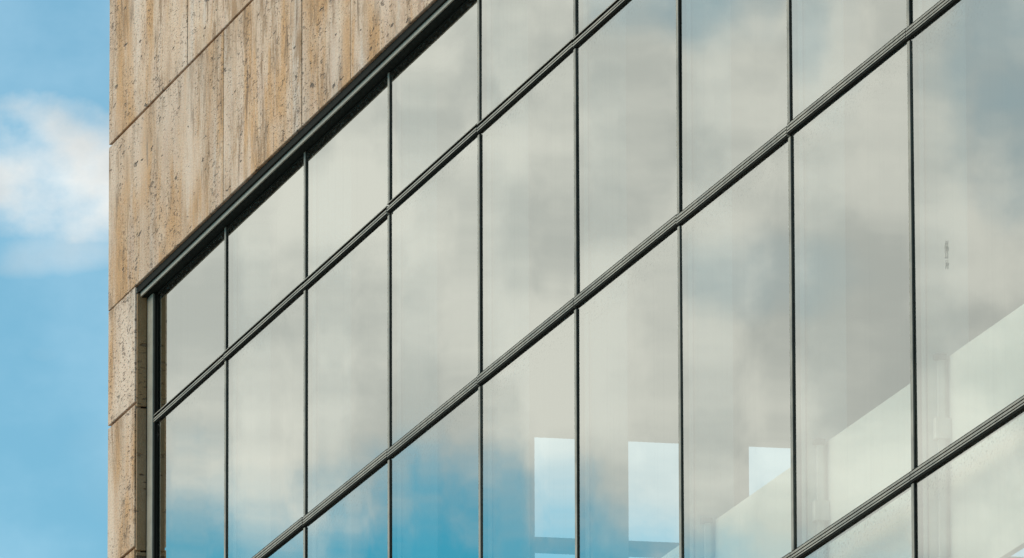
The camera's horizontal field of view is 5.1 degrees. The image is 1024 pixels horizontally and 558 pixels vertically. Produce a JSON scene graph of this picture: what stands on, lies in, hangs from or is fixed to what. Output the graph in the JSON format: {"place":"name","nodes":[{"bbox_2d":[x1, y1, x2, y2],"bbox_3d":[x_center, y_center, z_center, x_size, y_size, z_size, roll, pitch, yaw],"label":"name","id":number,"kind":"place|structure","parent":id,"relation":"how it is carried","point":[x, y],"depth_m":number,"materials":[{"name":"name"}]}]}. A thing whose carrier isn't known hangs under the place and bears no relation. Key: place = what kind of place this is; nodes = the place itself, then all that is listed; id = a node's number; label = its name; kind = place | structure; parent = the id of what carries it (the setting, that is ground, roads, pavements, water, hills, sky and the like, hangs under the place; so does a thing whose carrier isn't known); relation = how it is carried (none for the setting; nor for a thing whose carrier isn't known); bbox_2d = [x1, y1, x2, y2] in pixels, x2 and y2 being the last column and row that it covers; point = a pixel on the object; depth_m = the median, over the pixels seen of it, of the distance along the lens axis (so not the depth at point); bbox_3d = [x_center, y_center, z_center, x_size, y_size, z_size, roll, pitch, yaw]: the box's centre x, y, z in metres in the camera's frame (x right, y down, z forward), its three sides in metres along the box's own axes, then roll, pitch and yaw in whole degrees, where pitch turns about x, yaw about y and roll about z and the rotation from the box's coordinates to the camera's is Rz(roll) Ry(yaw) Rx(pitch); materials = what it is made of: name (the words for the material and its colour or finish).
{"place":"outdoors","nodes":[
{"label":"outdoors","id":0,"kind":"place"},
{"bbox_2d":[0,0,111,557],"label":"sky","id":1,"kind":"structure","parent":0,"point":[54,54],"materials":[{"name":"blue"}]},
{"bbox_2d":[108,0,1023,557],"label":"office building","id":2,"kind":"structure","parent":0,"point":[564,278],"depth_m":56.29,"materials":[{"name":"stone"}]},
{"bbox_2d":[156,363,223,557],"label":"window","id":3,"kind":"structure","parent":2,"relation":"in","point":[190,438],"depth_m":64.64,"materials":[{"name":"grey glass"}]},
{"bbox_2d":[157,230,223,411],"bbox_3d":[-1.791,0.248,64.898,0.032,0.714,1.833,3,-12,-13],"label":"window","id":4,"kind":"structure","parent":2,"relation":"in","point":[190,307],"depth_m":64.91,"materials":[{"name":"grey glass"}]},
{"bbox_2d":[226,292,303,557],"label":"window","id":5,"kind":"structure","parent":2,"relation":"in","point":[265,377],"depth_m":62.84,"materials":[{"name":"grey glass"}]},
{"bbox_2d":[227,155,303,347],"bbox_3d":[-1.334,-0.133,63.064,0.032,0.714,1.976,3,-12,-13],"label":"window","id":6,"kind":"structure","parent":2,"relation":"in","point":[265,243],"depth_m":63.05,"materials":[{"name":"grey glass"}]},
{"bbox_2d":[266,526,305,557],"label":"window","id":7,"kind":"structure","parent":2,"relation":"in","point":[293,547],"depth_m":62.06,"materials":[{"name":"blue glass"}]},
{"bbox_2d":[306,218,387,513],"bbox_3d":[-0.858,0.471,60.954,0.032,1.268,1.976,3,-12,-13],"label":"window","id":8,"kind":"structure","parent":2,"relation":"in","point":[347,359],"depth_m":60.95,"materials":[{"name":"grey glass"}]},
{"bbox_2d":[306,75,388,276],"bbox_3d":[-0.860,-0.528,61.161,0.032,0.714,1.976,3,-12,-13],"label":"window","id":9,"kind":"structure","parent":2,"relation":"in","point":[347,167],"depth_m":61.14,"materials":[{"name":"grey glass"}]},
{"bbox_2d":[306,459,388,557],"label":"window","id":10,"kind":"structure","parent":2,"relation":"in","point":[356,525],"depth_m":60.57,"materials":[{"name":"blue glass"}]},
{"bbox_2d":[390,0,476,199],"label":"window","id":11,"kind":"structure","parent":2,"relation":"in","point":[433,90],"depth_m":59.26,"materials":[{"name":"grey glass"}]},
{"bbox_2d":[390,134,478,446],"bbox_3d":[-0.384,0.076,59.052,0.032,1.268,1.976,3,-12,-13],"label":"window","id":12,"kind":"structure","parent":2,"relation":"in","point":[434,230],"depth_m":59.05,"materials":[{"name":"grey glass"}]},
{"bbox_2d":[390,385,480,557],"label":"window","id":13,"kind":"structure","parent":2,"relation":"in","point":[434,478],"depth_m":58.73,"materials":[{"name":"blue glass"}]},
{"bbox_2d":[480,0,572,120],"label":"window","id":14,"kind":"structure","parent":2,"relation":"in","point":[517,37],"depth_m":57.57,"materials":[{"name":"grey glass"}]},
{"bbox_2d":[480,51,573,371],"bbox_3d":[0.090,-0.319,57.149,0.032,1.268,1.976,3,-12,-13],"label":"window","id":15,"kind":"structure","parent":2,"relation":"in","point":[527,152],"depth_m":57.15,"materials":[{"name":"clear glass"}]},
{"bbox_2d":[481,308,576,557],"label":"window","id":16,"kind":"structure","parent":2,"relation":"in","point":[527,406],"depth_m":56.83,"materials":[{"name":"clear glass"}]},
{"bbox_2d":[577,0,614,33],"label":"window","id":17,"kind":"structure","parent":2,"relation":"in","point":[587,10],"depth_m":56.11,"materials":[{"name":"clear glass"}]},
{"bbox_2d":[577,0,676,292],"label":"window","id":18,"kind":"structure","parent":2,"relation":"in","point":[627,126],"depth_m":55.27,"materials":[{"name":"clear glass"}]},
{"bbox_2d":[577,226,678,557],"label":"window","id":19,"kind":"structure","parent":2,"relation":"in","point":[627,330],"depth_m":54.90,"materials":[{"name":"clear glass"}]},
{"bbox_2d":[679,0,786,211],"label":"window","id":20,"kind":"structure","parent":2,"relation":"in","point":[733,53],"depth_m":53.42,"materials":[{"name":"clear glass"}]},
{"bbox_2d":[680,135,790,557],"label":"window","id":21,"kind":"structure","parent":2,"relation":"in","point":[735,321],"depth_m":52.97,"materials":[{"name":"clear glass"}]},
{"bbox_2d":[790,0,906,119],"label":"window","id":22,"kind":"structure","parent":2,"relation":"in","point":[829,39],"depth_m":51.63,"materials":[{"name":"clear glass"}]},
{"bbox_2d":[791,39,911,548],"bbox_3d":[1.516,0.093,51.112,0.032,1.934,1.976,3,-12,-13],"label":"window","id":23,"kind":"structure","parent":2,"relation":"in","point":[851,296],"depth_m":51.10,"materials":[{"name":"clear glass"}]},
{"bbox_2d":[803,485,911,557],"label":"window","id":24,"kind":"structure","parent":2,"relation":"in","point":[885,532],"depth_m":50.47,"materials":[{"name":"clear glass"}]},
{"bbox_2d":[910,0,939,23],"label":"window","id":25,"kind":"structure","parent":2,"relation":"in","point":[918,8],"depth_m":50.23,"materials":[{"name":"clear glass"}]},
{"bbox_2d":[910,0,1023,467],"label":"window","id":26,"kind":"structure","parent":2,"relation":"in","point":[967,64],"depth_m":49.32,"materials":[{"name":"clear glass"}]},
{"bbox_2d":[915,410,1023,557],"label":"window","id":27,"kind":"structure","parent":2,"relation":"in","point":[971,505],"depth_m":48.95,"materials":[{"name":"clear glass"}]}
]}

